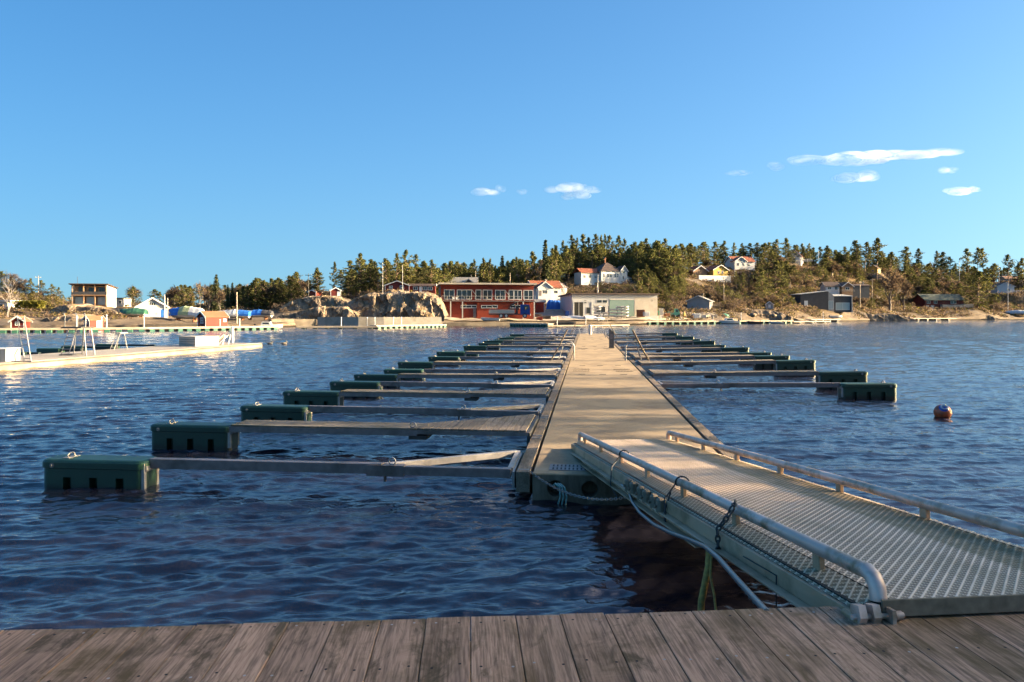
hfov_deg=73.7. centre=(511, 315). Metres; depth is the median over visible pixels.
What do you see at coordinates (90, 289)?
window
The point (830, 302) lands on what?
window
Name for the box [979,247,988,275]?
pine tree
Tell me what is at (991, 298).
pine tree
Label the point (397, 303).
rock outcrop
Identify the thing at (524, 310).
crane truck
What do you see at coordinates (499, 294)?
window
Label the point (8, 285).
pine tree
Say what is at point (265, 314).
covered boat
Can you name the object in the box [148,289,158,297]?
pine tree
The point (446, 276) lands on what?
woodland
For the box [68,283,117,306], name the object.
modern house
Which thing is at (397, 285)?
cliff cottage
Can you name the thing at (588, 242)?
pine tree
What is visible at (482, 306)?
window
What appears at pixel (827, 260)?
pine tree
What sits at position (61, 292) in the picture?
pine tree
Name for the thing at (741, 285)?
pine tree
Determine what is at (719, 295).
bare tree
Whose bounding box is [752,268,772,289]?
pine tree
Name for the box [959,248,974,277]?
pine tree
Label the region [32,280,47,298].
pine tree
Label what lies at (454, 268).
pine tree
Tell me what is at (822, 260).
pine tree
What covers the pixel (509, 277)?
woodland
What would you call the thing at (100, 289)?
window
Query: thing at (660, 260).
woodland
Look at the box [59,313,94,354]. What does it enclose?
diving tower
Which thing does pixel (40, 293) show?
bare tree
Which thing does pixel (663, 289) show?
pine tree
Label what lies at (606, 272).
white villa
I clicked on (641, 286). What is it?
pine tree
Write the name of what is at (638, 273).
pine tree
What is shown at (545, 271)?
spruce tree
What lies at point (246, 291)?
woodland
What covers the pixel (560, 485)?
mooring rope
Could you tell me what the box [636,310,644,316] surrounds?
rusty container
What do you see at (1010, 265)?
pine tree
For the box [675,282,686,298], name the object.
pine tree
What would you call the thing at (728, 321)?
moored boat
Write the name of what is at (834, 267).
bare tree
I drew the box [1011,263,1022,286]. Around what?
pine tree
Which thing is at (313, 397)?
plank finger
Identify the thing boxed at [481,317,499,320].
work boat
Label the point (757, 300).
bare tree
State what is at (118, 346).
berth boom
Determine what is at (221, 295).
bare tree
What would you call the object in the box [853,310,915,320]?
rock outcrop
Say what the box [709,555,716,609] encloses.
thin cord
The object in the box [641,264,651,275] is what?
pine tree
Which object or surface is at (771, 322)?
pale dinghy
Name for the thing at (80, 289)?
window
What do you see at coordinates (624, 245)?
pine tree
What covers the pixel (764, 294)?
bush
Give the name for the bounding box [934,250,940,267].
pine tree
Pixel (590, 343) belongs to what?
pontoon section
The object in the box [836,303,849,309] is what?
garage door
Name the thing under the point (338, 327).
floating dock
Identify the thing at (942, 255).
pine tree
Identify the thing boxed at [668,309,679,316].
green machine
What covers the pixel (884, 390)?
metal finger
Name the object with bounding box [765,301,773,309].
garden shed
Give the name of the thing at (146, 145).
sky
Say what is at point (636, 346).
swing ladder
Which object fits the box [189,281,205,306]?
bare tree
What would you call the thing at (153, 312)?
door
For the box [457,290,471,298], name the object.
window
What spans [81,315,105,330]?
boat shed
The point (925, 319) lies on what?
floating dock
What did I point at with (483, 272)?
pine tree
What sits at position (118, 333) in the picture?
diving stool
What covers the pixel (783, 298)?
bush
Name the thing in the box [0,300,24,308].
flat house
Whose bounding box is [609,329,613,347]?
service post
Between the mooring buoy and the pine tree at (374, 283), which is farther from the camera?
the pine tree at (374, 283)
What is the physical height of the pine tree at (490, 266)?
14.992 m
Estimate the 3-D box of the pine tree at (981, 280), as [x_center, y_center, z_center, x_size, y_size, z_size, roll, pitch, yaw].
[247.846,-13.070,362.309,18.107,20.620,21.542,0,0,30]
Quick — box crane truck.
[489,301,530,317]
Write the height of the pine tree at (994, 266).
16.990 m
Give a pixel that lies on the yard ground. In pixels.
(556, 314)
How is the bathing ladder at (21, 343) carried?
on the bathing pier
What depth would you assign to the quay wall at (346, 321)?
138.63 m
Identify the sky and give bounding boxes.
[0,0,1023,304]
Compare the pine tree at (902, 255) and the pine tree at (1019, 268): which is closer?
the pine tree at (1019, 268)
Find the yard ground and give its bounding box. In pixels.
[444,309,716,320]
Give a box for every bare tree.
[2,273,17,292]
[9,275,28,292]
[18,284,29,294]
[35,290,47,298]
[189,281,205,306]
[202,290,214,310]
[213,288,225,310]
[525,268,532,281]
[532,259,542,280]
[705,260,713,266]
[715,293,723,301]
[751,296,765,306]
[768,293,776,301]
[782,274,795,287]
[824,261,843,277]
[851,262,862,277]
[876,265,909,309]
[896,280,913,311]
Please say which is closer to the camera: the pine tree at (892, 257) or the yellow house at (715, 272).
the yellow house at (715, 272)
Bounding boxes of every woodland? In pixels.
[125,270,325,308]
[229,273,309,309]
[338,259,458,294]
[436,255,566,282]
[551,240,683,282]
[671,239,1023,280]
[897,261,1023,305]
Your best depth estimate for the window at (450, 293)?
162.99 m
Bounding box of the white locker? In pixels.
[0,348,19,361]
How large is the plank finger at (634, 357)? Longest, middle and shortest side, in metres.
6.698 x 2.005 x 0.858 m
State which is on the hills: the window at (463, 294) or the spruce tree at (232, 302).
the spruce tree at (232, 302)
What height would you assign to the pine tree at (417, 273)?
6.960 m
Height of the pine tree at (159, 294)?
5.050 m
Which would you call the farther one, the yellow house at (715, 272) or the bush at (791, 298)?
the yellow house at (715, 272)
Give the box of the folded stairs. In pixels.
[219,333,230,344]
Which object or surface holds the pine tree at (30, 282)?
on the hills
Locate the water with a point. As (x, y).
(196, 546)
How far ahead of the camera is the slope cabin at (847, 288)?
311.87 m
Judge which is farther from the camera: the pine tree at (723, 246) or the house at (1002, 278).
the house at (1002, 278)
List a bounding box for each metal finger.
[42,450,521,489]
[240,401,544,420]
[329,379,554,397]
[383,367,561,379]
[428,355,566,365]
[456,350,568,356]
[478,342,571,348]
[495,338,573,342]
[506,336,575,337]
[614,335,682,339]
[614,338,700,344]
[619,344,725,351]
[657,380,896,399]
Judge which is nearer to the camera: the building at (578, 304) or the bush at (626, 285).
the building at (578, 304)
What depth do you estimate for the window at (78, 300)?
147.72 m
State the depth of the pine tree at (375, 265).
187.86 m
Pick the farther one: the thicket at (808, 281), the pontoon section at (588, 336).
the thicket at (808, 281)
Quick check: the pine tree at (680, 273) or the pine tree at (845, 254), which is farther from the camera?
the pine tree at (845, 254)
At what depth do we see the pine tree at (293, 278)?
189.71 m
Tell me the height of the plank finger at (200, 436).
0.858 m
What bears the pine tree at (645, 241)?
on the hills
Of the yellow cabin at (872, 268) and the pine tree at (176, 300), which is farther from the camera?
the yellow cabin at (872, 268)
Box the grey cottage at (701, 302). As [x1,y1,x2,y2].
[685,293,714,308]
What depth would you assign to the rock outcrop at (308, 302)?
163.05 m
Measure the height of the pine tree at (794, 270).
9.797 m
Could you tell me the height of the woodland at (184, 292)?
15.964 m
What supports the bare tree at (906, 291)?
on the hills
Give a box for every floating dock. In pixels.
[0,314,278,332]
[298,317,377,328]
[370,317,446,328]
[509,323,553,326]
[547,316,629,326]
[647,315,793,323]
[792,321,830,322]
[806,319,840,321]
[894,313,955,320]
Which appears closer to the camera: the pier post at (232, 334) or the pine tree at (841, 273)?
the pier post at (232, 334)
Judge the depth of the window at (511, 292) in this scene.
165.36 m
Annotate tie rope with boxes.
[610,450,629,498]
[663,476,689,533]
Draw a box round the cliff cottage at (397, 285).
[384,281,436,293]
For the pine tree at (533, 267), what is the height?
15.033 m
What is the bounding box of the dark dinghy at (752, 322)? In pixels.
[748,321,760,323]
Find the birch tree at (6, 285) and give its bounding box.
[0,276,21,316]
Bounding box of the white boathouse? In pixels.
[135,297,169,317]
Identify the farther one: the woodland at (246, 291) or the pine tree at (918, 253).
the pine tree at (918, 253)
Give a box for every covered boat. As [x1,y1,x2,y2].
[119,308,148,316]
[168,306,203,321]
[223,309,251,319]
[248,309,273,319]
[1006,310,1023,314]
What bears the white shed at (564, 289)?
on the hills
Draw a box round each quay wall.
[142,324,196,329]
[268,319,315,326]
[317,317,441,325]
[444,322,543,325]
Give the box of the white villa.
[572,258,632,284]
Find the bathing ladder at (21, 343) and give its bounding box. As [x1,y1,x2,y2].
[11,317,31,361]
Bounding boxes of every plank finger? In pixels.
[150,414,538,451]
[283,387,550,405]
[354,371,558,386]
[398,360,563,368]
[436,350,567,360]
[463,344,570,350]
[484,340,572,342]
[497,336,574,339]
[510,334,576,335]
[607,332,677,338]
[614,336,693,343]
[615,340,714,347]
[623,346,748,351]
[627,351,771,359]
[631,354,789,368]
[636,358,815,375]
[647,369,867,388]
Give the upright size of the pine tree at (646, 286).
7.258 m
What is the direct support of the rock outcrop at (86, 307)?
on the hills
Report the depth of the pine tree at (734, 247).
345.48 m
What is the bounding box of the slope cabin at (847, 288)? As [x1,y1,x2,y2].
[818,282,870,297]
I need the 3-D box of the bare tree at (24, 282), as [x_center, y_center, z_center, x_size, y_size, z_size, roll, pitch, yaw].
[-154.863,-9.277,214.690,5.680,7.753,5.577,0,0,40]
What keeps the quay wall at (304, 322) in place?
on the hills
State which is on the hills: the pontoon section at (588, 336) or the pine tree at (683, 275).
the pine tree at (683, 275)
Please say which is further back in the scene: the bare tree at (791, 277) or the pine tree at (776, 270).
the bare tree at (791, 277)
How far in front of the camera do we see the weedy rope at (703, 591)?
4.49 m
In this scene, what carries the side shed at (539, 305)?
on the yard ground
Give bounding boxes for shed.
[8,315,32,330]
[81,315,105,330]
[195,311,229,326]
[307,290,322,295]
[329,287,341,295]
[534,299,545,312]
[561,283,567,294]
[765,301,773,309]
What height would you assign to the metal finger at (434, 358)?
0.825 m
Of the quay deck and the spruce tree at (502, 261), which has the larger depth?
the spruce tree at (502, 261)
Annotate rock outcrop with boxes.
[40,313,108,321]
[48,303,125,315]
[276,306,359,318]
[279,295,351,310]
[346,290,448,320]
[734,308,799,320]
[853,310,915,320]
[979,314,998,319]
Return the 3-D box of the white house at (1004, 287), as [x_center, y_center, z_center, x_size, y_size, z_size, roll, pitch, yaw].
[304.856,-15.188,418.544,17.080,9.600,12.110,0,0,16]
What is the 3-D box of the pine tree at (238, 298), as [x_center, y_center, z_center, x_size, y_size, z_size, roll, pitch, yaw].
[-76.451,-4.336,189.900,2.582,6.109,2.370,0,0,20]
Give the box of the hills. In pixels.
[0,263,1023,329]
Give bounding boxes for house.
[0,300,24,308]
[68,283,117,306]
[437,282,536,318]
[447,277,478,282]
[528,279,562,304]
[687,265,730,281]
[724,256,755,269]
[790,291,852,311]
[791,250,812,265]
[990,282,1019,292]
[998,276,1023,281]
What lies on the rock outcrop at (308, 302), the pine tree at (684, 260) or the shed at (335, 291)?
the shed at (335, 291)
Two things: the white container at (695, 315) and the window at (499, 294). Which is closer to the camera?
the window at (499, 294)
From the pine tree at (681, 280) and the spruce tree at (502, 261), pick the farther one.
the spruce tree at (502, 261)
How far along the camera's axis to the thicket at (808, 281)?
353.15 m
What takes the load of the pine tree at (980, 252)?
on the hills
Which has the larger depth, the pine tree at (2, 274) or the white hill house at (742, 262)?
the white hill house at (742, 262)
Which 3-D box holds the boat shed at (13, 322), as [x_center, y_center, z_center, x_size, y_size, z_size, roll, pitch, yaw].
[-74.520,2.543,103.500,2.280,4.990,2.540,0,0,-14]
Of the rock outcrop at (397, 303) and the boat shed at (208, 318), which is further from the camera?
the rock outcrop at (397, 303)
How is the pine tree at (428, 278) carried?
on the hills
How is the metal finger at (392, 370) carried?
on the water
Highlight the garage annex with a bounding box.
[116,298,135,306]
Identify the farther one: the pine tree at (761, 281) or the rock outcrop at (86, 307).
the pine tree at (761, 281)
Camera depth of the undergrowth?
250.53 m
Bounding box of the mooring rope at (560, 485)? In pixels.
[553,483,567,504]
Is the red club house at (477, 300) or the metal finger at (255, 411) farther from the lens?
the red club house at (477, 300)
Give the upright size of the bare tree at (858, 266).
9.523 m
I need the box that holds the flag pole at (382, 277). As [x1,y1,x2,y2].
[382,263,382,292]
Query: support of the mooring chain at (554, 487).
attached to the pontoon section at (616, 404)
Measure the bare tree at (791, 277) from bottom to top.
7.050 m
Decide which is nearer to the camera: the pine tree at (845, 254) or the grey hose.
the grey hose
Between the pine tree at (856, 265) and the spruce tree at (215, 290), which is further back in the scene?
the pine tree at (856, 265)
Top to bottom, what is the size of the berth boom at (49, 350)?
0.560 m
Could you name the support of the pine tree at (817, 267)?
on the hills
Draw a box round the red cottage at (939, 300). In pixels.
[912,294,973,308]
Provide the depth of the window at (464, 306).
162.83 m
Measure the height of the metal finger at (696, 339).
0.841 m
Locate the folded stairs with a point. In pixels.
(222, 337)
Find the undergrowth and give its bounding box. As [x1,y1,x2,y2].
[0,263,1023,320]
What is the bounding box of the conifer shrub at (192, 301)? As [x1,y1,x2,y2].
[189,291,195,306]
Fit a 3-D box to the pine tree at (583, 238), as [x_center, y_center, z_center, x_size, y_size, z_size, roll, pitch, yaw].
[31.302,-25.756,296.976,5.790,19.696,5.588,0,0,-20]
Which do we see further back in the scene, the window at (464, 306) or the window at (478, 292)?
the window at (478, 292)
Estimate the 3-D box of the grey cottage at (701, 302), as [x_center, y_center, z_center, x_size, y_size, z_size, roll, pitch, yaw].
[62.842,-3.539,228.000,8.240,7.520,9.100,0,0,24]
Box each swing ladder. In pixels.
[551,330,574,359]
[625,330,649,360]
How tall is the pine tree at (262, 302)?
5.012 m
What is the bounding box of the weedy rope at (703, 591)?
[698,551,709,610]
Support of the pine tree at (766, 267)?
on the hills
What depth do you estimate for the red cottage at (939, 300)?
362.01 m
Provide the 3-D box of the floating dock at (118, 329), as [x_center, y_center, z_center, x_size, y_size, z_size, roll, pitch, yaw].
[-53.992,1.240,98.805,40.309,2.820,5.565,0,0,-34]
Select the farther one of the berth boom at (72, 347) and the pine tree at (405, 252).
the pine tree at (405, 252)
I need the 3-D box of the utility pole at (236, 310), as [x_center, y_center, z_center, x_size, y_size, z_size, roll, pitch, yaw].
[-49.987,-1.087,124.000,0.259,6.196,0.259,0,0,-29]
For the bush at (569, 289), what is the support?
on the hills
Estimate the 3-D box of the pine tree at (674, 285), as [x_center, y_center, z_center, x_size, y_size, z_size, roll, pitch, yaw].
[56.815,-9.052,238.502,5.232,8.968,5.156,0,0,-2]
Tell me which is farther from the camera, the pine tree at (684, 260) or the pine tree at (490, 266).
the pine tree at (684, 260)
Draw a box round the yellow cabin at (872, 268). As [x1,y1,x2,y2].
[867,265,880,272]
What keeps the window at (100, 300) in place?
in the modern house at (104, 295)
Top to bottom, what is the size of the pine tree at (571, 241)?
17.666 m
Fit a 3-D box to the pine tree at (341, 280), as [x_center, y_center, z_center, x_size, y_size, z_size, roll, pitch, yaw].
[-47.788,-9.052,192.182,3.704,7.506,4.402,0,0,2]
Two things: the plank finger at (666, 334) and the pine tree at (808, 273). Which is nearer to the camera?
the plank finger at (666, 334)
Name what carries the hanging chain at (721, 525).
hanging from the gangway
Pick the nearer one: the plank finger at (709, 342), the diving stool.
the diving stool
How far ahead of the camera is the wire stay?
3.83 m
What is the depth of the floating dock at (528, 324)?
134.53 m
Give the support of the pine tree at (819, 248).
on the hills
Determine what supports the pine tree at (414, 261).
on the hills
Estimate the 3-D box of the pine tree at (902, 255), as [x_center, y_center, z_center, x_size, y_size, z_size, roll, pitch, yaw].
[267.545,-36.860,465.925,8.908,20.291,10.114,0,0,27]
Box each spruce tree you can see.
[210,274,224,310]
[225,285,229,308]
[228,282,235,307]
[500,256,505,280]
[540,240,551,280]
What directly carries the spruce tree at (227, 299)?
on the hills
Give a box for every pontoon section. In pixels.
[516,369,739,504]
[562,348,643,371]
[571,339,619,347]
[575,333,608,338]
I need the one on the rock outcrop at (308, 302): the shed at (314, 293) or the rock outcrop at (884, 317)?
the shed at (314, 293)
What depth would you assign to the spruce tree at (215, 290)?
175.64 m
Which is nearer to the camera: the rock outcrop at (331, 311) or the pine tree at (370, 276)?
the rock outcrop at (331, 311)
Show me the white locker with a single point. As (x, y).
(6, 354)
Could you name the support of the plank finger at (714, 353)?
on the water
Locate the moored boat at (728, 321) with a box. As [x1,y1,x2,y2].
[715,318,739,323]
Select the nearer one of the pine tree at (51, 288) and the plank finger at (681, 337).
the plank finger at (681, 337)
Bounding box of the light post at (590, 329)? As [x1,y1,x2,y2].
[589,325,591,334]
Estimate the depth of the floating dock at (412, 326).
124.15 m
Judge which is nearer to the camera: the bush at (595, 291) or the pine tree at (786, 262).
the bush at (595, 291)
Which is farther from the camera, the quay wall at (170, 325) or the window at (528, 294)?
the window at (528, 294)
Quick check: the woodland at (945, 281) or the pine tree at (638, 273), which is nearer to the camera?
the pine tree at (638, 273)
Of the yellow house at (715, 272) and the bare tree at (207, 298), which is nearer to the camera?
the bare tree at (207, 298)
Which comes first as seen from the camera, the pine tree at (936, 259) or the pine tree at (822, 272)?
the pine tree at (822, 272)
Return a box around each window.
[75,296,82,303]
[78,287,85,291]
[86,297,93,304]
[88,287,93,291]
[97,297,104,304]
[98,287,104,291]
[444,290,454,298]
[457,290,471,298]
[461,305,476,307]
[476,290,480,298]
[481,305,497,307]
[483,290,491,299]
[495,290,504,299]
[509,290,513,299]
[514,290,521,299]
[524,290,532,299]
[829,301,832,308]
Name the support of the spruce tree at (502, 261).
on the hills
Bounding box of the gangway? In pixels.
[570,431,1023,624]
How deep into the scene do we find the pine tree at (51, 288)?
214.99 m
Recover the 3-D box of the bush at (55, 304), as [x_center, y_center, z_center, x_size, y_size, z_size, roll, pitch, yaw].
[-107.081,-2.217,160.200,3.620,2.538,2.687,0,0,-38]
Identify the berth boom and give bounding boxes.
[20,352,40,354]
[36,348,81,353]
[61,346,113,351]
[95,344,155,348]
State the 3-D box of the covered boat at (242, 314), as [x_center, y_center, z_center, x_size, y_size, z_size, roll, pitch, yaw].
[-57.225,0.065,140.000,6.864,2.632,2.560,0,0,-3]
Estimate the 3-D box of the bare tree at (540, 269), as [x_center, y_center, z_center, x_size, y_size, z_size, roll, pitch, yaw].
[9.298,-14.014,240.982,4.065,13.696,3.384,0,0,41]
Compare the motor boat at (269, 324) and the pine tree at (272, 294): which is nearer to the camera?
the motor boat at (269, 324)
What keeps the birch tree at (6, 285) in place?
on the hills
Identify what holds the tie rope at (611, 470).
attached to the gangway
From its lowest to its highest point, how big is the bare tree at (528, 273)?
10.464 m
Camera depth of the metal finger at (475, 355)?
37.51 m
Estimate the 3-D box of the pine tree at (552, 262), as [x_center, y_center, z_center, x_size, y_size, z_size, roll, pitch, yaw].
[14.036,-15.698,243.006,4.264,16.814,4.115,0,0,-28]
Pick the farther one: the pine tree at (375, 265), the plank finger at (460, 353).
the pine tree at (375, 265)
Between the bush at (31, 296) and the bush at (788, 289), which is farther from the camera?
the bush at (788, 289)
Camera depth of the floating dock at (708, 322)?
178.44 m
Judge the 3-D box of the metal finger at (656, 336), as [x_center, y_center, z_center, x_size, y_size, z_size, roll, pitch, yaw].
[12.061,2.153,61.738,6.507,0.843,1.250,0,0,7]
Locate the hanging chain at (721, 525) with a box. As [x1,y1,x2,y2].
[715,499,754,604]
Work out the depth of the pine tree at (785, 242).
380.94 m
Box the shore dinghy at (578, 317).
[568,316,583,318]
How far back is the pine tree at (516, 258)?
256.04 m
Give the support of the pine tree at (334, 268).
on the hills
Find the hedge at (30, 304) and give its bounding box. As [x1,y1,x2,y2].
[12,300,46,308]
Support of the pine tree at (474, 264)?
on the hills
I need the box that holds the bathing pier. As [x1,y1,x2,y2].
[0,343,261,369]
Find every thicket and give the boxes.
[661,263,805,311]
[789,260,1023,311]
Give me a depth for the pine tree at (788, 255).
339.67 m
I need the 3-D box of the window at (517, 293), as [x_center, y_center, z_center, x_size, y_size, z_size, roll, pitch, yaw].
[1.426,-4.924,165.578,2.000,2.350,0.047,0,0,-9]
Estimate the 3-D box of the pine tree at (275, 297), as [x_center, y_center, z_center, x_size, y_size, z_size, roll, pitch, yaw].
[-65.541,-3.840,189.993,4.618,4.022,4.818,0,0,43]
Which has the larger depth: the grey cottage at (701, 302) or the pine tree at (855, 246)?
the pine tree at (855, 246)
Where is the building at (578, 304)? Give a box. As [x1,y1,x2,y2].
[558,293,659,319]
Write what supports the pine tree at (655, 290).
on the hills
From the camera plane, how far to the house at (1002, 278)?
486.11 m
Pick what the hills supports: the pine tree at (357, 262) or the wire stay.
the pine tree at (357, 262)
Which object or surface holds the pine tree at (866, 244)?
on the hills
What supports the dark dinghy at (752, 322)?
on the water
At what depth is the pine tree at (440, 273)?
186.91 m
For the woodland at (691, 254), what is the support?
on the hills
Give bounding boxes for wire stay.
[743,556,776,608]
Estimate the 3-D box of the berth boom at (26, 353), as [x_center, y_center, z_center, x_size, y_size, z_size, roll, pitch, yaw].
[-26.596,2.270,37.056,2.151,0.560,0.500,0,0,5]
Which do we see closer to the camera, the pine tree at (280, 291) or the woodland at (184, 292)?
the pine tree at (280, 291)
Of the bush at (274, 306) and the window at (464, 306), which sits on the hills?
the bush at (274, 306)
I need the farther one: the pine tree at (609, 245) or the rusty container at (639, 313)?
the pine tree at (609, 245)
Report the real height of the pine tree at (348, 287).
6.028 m
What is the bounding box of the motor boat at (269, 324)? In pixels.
[254,322,282,328]
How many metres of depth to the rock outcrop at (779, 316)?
226.81 m
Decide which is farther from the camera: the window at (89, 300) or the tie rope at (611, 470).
the window at (89, 300)
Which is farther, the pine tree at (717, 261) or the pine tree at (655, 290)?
the pine tree at (717, 261)
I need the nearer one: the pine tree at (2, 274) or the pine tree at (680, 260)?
the pine tree at (2, 274)
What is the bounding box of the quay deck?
[0,606,1023,681]
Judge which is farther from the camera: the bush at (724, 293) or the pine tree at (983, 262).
the pine tree at (983, 262)
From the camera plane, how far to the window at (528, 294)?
165.96 m
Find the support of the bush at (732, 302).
on the hills
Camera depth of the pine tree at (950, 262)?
465.99 m
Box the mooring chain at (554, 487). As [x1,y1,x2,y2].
[530,471,625,500]
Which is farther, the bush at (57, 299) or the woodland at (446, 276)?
the woodland at (446, 276)
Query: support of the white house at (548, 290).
on the hills
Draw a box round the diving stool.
[110,332,127,349]
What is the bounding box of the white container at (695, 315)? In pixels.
[692,313,700,317]
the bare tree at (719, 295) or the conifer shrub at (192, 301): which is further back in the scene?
the bare tree at (719, 295)
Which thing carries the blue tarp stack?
on the yard ground
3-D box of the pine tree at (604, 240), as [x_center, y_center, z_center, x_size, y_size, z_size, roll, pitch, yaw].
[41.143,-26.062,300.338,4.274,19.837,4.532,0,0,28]
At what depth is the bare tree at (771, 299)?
251.09 m
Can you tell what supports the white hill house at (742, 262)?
on the hills
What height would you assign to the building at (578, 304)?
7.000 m
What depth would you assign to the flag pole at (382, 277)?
159.97 m
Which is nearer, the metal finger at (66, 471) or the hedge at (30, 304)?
the metal finger at (66, 471)
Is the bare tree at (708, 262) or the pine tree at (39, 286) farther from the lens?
the bare tree at (708, 262)
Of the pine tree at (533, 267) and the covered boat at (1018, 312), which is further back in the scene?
the covered boat at (1018, 312)
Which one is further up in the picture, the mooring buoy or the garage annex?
the garage annex
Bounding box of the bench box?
[178,335,219,346]
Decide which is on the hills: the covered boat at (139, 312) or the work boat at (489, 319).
the covered boat at (139, 312)
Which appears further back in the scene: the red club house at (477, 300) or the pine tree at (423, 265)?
the pine tree at (423, 265)
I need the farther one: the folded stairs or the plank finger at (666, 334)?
the plank finger at (666, 334)
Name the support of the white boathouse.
on the hills
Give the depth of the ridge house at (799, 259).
357.33 m
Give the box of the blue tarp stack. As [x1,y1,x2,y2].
[546,300,559,308]
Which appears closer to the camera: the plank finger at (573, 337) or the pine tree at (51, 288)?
the plank finger at (573, 337)
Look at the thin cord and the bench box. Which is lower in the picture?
the thin cord
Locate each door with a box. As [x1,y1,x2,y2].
[142,308,158,316]
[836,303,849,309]
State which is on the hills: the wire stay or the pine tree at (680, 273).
the pine tree at (680, 273)
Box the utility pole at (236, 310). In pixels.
[236,292,237,323]
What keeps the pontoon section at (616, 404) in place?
on the water
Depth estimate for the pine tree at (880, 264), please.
400.48 m
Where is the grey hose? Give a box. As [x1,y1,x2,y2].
[621,484,769,610]
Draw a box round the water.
[0,320,1023,640]
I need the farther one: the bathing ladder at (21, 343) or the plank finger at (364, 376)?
the bathing ladder at (21, 343)
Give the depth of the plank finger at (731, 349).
37.40 m
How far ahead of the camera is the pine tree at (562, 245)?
284.48 m
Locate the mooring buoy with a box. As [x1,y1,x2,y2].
[933,404,951,416]
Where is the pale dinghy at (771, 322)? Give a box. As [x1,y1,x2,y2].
[769,321,783,323]
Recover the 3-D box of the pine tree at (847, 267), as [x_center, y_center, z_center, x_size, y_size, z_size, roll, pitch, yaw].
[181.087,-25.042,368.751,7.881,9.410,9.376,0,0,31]
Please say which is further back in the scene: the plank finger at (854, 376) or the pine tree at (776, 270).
the pine tree at (776, 270)
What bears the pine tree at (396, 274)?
on the hills
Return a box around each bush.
[0,292,12,299]
[7,290,24,298]
[19,292,42,300]
[43,295,61,303]
[48,300,61,308]
[271,303,281,309]
[567,285,580,292]
[586,286,600,292]
[621,284,631,290]
[720,297,742,309]
[722,289,741,298]
[757,291,774,301]
[771,294,786,305]
[780,286,796,294]
[784,297,796,303]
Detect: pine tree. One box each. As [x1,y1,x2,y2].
[0,271,8,292]
[0,277,17,294]
[24,278,34,296]
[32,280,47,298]
[46,284,59,295]
[52,287,63,300]
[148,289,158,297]
[156,292,166,302]
[171,294,181,306]
[232,289,240,305]
[255,296,266,309]
[261,280,268,307]
[267,285,279,304]
[267,294,281,306]
[277,279,284,303]
[283,275,300,296]
[310,267,324,295]
[329,261,340,288]
[337,270,346,292]
[344,275,353,292]
[347,271,357,293]
[352,253,371,292]
[364,263,378,290]
[369,271,384,290]
[371,261,377,282]
[377,258,394,284]
[390,253,403,280]
[394,249,415,283]
[411,254,423,282]
[411,268,427,283]
[419,260,428,283]
[422,259,439,291]
[435,270,444,292]
[450,264,458,276]
[471,259,477,275]
[479,257,489,282]
[485,258,493,282]
[513,256,519,279]
[526,251,536,278]
[547,248,557,278]
[552,245,560,280]
[558,240,565,277]
[568,234,576,275]
[574,238,578,267]
[578,234,587,249]
[585,237,592,263]
[591,234,599,249]
[601,234,608,257]
[605,235,616,258]
[615,235,622,250]
[620,238,629,251]
[632,268,641,285]
[633,281,648,292]
[637,272,646,290]
[637,277,655,292]
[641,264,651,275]
[642,238,650,249]
[643,274,659,292]
[650,276,658,292]
[651,282,659,297]
[658,283,667,298]
[661,238,668,248]
[661,276,677,295]
[669,276,680,294]
[673,259,690,281]
[675,271,689,290]
[675,279,686,297]
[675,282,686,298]
[677,265,686,276]
[682,259,690,275]
[711,255,724,265]
[718,241,730,265]
[730,242,737,255]
[733,271,738,283]
[736,275,747,292]
[752,263,762,274]
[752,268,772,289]
[752,271,771,295]
[761,260,789,295]
[764,264,773,272]
[777,238,791,257]
[782,260,793,273]
[784,253,796,264]
[787,265,803,285]
[803,268,813,279]
[812,264,819,277]
[813,265,829,280]
[817,247,824,258]
[819,258,829,268]
[821,259,832,274]
[834,254,844,263]
[835,269,848,282]
[838,247,850,266]
[841,260,854,276]
[848,240,866,262]
[852,264,862,275]
[858,242,874,273]
[869,238,886,278]
[878,262,887,272]
[884,252,896,277]
[898,246,910,262]
[914,248,923,261]
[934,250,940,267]
[935,252,949,274]
[946,256,957,275]
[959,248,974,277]
[959,271,996,308]
[972,247,984,270]
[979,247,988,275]
[987,263,998,284]
[987,294,1000,314]
[1002,254,1016,282]
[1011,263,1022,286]
[1014,258,1023,285]
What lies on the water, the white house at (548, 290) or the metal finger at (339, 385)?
the metal finger at (339, 385)
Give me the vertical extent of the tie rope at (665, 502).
0.456 m
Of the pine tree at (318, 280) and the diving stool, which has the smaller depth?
the diving stool
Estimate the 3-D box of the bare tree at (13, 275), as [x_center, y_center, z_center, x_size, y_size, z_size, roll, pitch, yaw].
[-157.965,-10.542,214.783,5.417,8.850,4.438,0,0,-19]
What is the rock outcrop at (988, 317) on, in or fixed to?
on the hills
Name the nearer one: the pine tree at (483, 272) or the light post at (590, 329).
the light post at (590, 329)
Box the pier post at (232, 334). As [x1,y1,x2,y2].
[231,326,233,342]
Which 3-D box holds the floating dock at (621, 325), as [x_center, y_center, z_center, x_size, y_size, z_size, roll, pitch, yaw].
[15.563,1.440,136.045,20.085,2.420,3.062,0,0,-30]
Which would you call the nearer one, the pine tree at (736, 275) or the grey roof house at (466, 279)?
the grey roof house at (466, 279)
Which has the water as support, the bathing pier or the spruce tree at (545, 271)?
the bathing pier
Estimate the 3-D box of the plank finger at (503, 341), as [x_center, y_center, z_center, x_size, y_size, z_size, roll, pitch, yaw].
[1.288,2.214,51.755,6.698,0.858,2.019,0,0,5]
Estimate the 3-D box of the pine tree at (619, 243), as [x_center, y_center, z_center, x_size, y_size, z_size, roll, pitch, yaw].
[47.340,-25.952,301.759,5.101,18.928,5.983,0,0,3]

